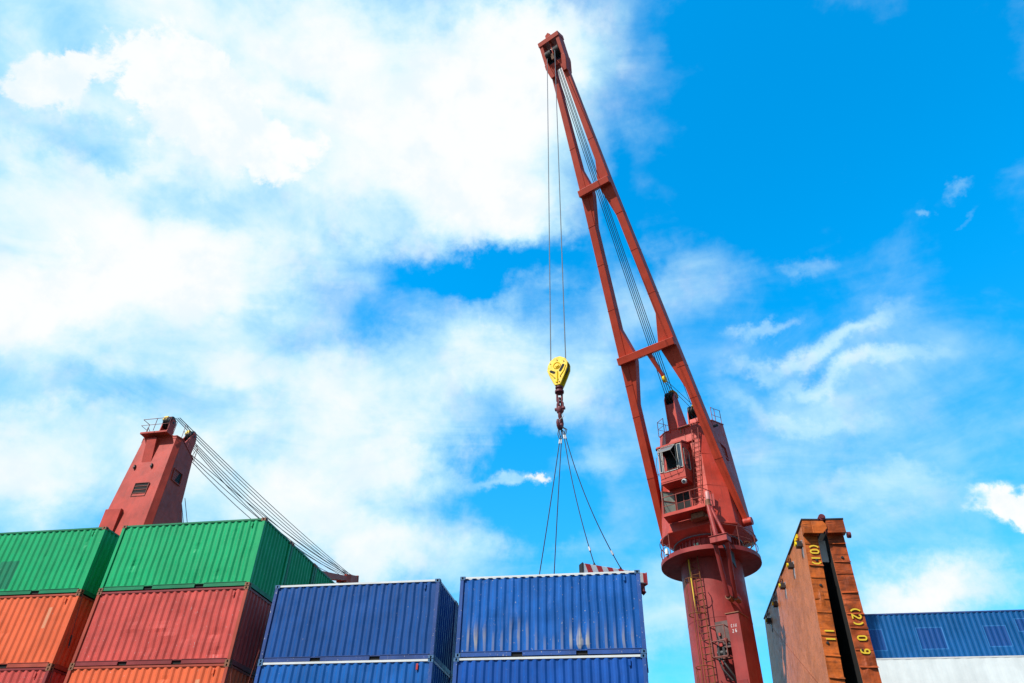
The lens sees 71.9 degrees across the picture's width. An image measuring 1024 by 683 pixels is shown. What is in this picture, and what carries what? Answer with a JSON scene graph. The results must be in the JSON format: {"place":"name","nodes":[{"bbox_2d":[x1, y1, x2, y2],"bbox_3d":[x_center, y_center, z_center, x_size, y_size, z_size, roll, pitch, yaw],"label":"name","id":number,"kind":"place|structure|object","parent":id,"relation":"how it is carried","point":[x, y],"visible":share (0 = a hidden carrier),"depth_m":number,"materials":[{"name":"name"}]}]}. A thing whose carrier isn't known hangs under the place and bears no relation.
{"place":"outdoors","nodes":[
{"label":"outdoors","id":0,"kind":"place"},
{"bbox_2d":[452,602,458,676],"bbox_3d":[-4.828,11.680,26.753,6.058,2.591,2.442,-5,-39,9],"label":"shipping container","id":1,"kind":"object","parent":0,"point":[455,634],"visible":0.03,"depth_m":25.58,"materials":[{"name":"blue metal"}]},
{"bbox_2d":[0,0,1023,682],"label":"sky","id":2,"kind":"structure","parent":0,"point":[311,237],"materials":[{"name":"blue"}]},
{"label":"quay","id":3,"kind":"structure","parent":0,"visible":0},
{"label":"ship deck","id":4,"kind":"structure","parent":3,"relation":"on","visible":0},
{"bbox_2d":[0,667,66,682],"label":"shipping container","id":5,"kind":"object","parent":4,"relation":"on","point":[25,675],"visible":0.91,"depth_m":24.82,"materials":[{"name":"metal"}]},
{"bbox_2d":[0,593,94,673],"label":"shipping container","id":6,"kind":"object","parent":5,"relation":"on","point":[36,631],"visible":0.7,"depth_m":25.88,"materials":[{"name":"orange metal"}]},
{"bbox_2d":[0,526,118,600],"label":"shipping container","id":7,"kind":"object","parent":6,"relation":"on","point":[59,561],"visible":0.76,"depth_m":27.55,"materials":[{"name":"green metal"}]},
{"bbox_2d":[68,594,82,647],"bbox_3d":[-16.017,10.249,25.925,0.054,1.864,0.254,-24,-45,29],"label":"lashing rod","id":8,"kind":"object","parent":6,"relation":"attached to","point":[74,624],"visible":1,"depth_m":25.79,"materials":[{"name":"paint"}]},
{"bbox_2d":[64,663,254,682],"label":"shipping container","id":9,"kind":"object","parent":4,"relation":"on","point":[201,673],"visible":0.9,"depth_m":24.04,"materials":[{"name":"orange metal"}]},
{"bbox_2d":[70,586,271,676],"bbox_3d":[-12.242,10.802,25.945,6.058,2.591,2.442,-5,-39,9],"label":"shipping container","id":10,"kind":"object","parent":9,"relation":"on","point":[221,625],"visible":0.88,"depth_m":25.03,"materials":[{"name":"red paint"},{"name":"dark steel"}]},
{"bbox_2d":[98,517,292,602],"bbox_3d":[-12.181,8.747,27.555,6.058,2.591,2.442,-5,-39,9],"label":"shipping container","id":11,"kind":"object","parent":10,"relation":"on","point":[253,554],"visible":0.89,"depth_m":26.66,"materials":[{"name":"green metal"}]},
{"bbox_2d":[99,416,358,582],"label":"deck crane","id":12,"kind":"object","parent":4,"relation":"on","point":[152,488],"visible":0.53,"depth_m":41.94,"materials":[{"name":"red paint"}]},
{"bbox_2d":[254,658,451,682],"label":"shipping container","id":13,"kind":"object","parent":4,"relation":"on","point":[429,670],"visible":1,"depth_m":22.93,"materials":[{"name":"blue metal"}]},
{"bbox_2d":[258,579,456,676],"bbox_3d":[-5.258,10.174,24.847,6.058,2.591,2.442,-5,-39,9],"label":"shipping container","id":14,"kind":"object","parent":13,"relation":"on","point":[396,620],"visible":0.91,"depth_m":23.94,"materials":[{"name":"blue metal"}]},
{"bbox_2d":[452,654,648,682],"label":"shipping container","id":15,"kind":"object","parent":4,"relation":"on","point":[594,669],"visible":1,"depth_m":21.83,"materials":[{"name":"blue metal"}]},
{"bbox_2d":[455,570,648,672],"bbox_3d":[1.396,9.539,23.835,6.058,2.591,2.446,-5,-39,9],"label":"shipping container","id":16,"kind":"object","parent":15,"relation":"on","point":[579,614],"visible":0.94,"depth_m":22.87,"materials":[{"name":"blue metal"}]},
{"bbox_2d":[579,562,647,595],"bbox_3d":[3.010,9.038,25.511,2.475,0.900,3.280,13,-40,-15],"label":"lifting spreader","id":17,"kind":"object","parent":16,"relation":"on","point":[586,568],"visible":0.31,"depth_m":24.34,"materials":[{"name":"white paint"}]},
{"bbox_2d":[538,31,762,682],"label":"deck crane","id":18,"kind":"object","parent":4,"relation":"on","point":[712,561],"visible":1,"depth_m":36.61,"materials":[{"name":"red paint"}]},
{"bbox_2d":[547,356,569,428],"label":"hook block","id":19,"kind":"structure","parent":18,"relation":"hanging from","point":[558,370],"depth_m":29.76,"materials":[{"name":"yellow paint"}]},
{"bbox_2d":[539,428,561,573],"bbox_3d":[1.447,5.970,26.682,1.031,6.246,0.085,-12,-40,17],"label":"wire sling","id":20,"kind":"object","parent":19,"relation":"hanging from","point":[551,498],"visible":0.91,"depth_m":26.67,"materials":[{"name":"metal"}]},
{"bbox_2d":[554,429,562,573],"bbox_3d":[1.737,5.937,26.628,0.540,6.242,0.108,-19,-43,25],"label":"wire sling","id":21,"kind":"object","parent":19,"relation":"hanging from","point":[558,499],"visible":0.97,"depth_m":26.60,"materials":[{"name":"metal"}]},
{"bbox_2d":[560,427,593,562],"bbox_3d":[2.378,5.574,26.487,1.254,5.836,0.098,-18,-42,23],"label":"wire sling","id":22,"kind":"object","parent":19,"relation":"hanging from","point":[589,548],"visible":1,"depth_m":26.32,"materials":[{"name":"metal"}]},
{"bbox_2d":[561,426,619,566],"bbox_3d":[2.847,5.673,26.594,2.083,5.839,0.093,-2,-38,5],"label":"wire sling","id":23,"kind":"object","parent":19,"relation":"hanging from","point":[611,551],"visible":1,"depth_m":26.37,"materials":[{"name":"metal"}]},
{"bbox_2d":[661,491,676,513],"bbox_3d":[8.068,8.396,36.243,0.740,1.430,0.100,10,-39,-11],"label":"door","id":24,"kind":"structure","parent":18,"relation":"in","point":[669,500],"depth_m":36.32,"materials":[{"name":"green paint"}]},
{"bbox_2d":[676,491,691,509],"bbox_3d":[8.858,8.368,36.121,0.820,1.340,0.105,-24,-45,29],"label":"doorway","id":25,"kind":"structure","parent":18,"relation":"in","point":[679,497],"depth_m":36.24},
{"bbox_2d":[763,514,844,682],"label":"hatch cover","id":26,"kind":"object","parent":4,"relation":"on","point":[801,636],"visible":1,"depth_m":27.87,"materials":[{"name":"metal"}]},
{"bbox_2d":[817,518,881,682],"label":"hatch cover","id":27,"kind":"object","parent":4,"relation":"on","point":[858,658],"visible":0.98,"depth_m":26.18,"materials":[{"name":"metal"}]},
{"bbox_3d":[-11.870,14.348,26.255,6.058,2.591,2.442,-5,-39,9],"label":"shipping container","id":28,"kind":"object","parent":4,"relation":"on","visible":0},
{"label":"shipping container","id":29,"kind":"object","parent":28,"relation":"on","visible":0},
{"bbox_2d":[283,543,315,584],"bbox_3d":[-11.748,10.254,29.462,6.058,2.591,2.444,-5,-39,9],"label":"shipping container","id":30,"kind":"object","parent":29,"relation":"on","point":[300,568],"visible":0.15,"depth_m":29.24,"materials":[{"name":"green metal"}]},
{"bbox_2d":[312,565,333,583],"bbox_3d":[-11.316,11.761,31.369,6.058,2.591,2.446,-5,-39,9],"label":"shipping container","id":31,"kind":"object","parent":29,"relation":"on","point":[320,576],"visible":0.04,"depth_m":31.14,"materials":[{"name":"green metal"}]},
{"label":"raised deck","id":32,"kind":"structure","parent":0,"visible":0},
{"bbox_2d":[876,655,1023,682],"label":"shipping container","id":33,"kind":"object","parent":32,"relation":"on","point":[988,669],"visible":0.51,"depth_m":34.42,"materials":[{"name":"white metal"}]},
{"bbox_2d":[864,609,1023,657],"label":"shipping container","id":34,"kind":"object","parent":33,"relation":"on","point":[954,634],"visible":0.5,"depth_m":37.58,"materials":[{"name":"blue metal"}]}
]}

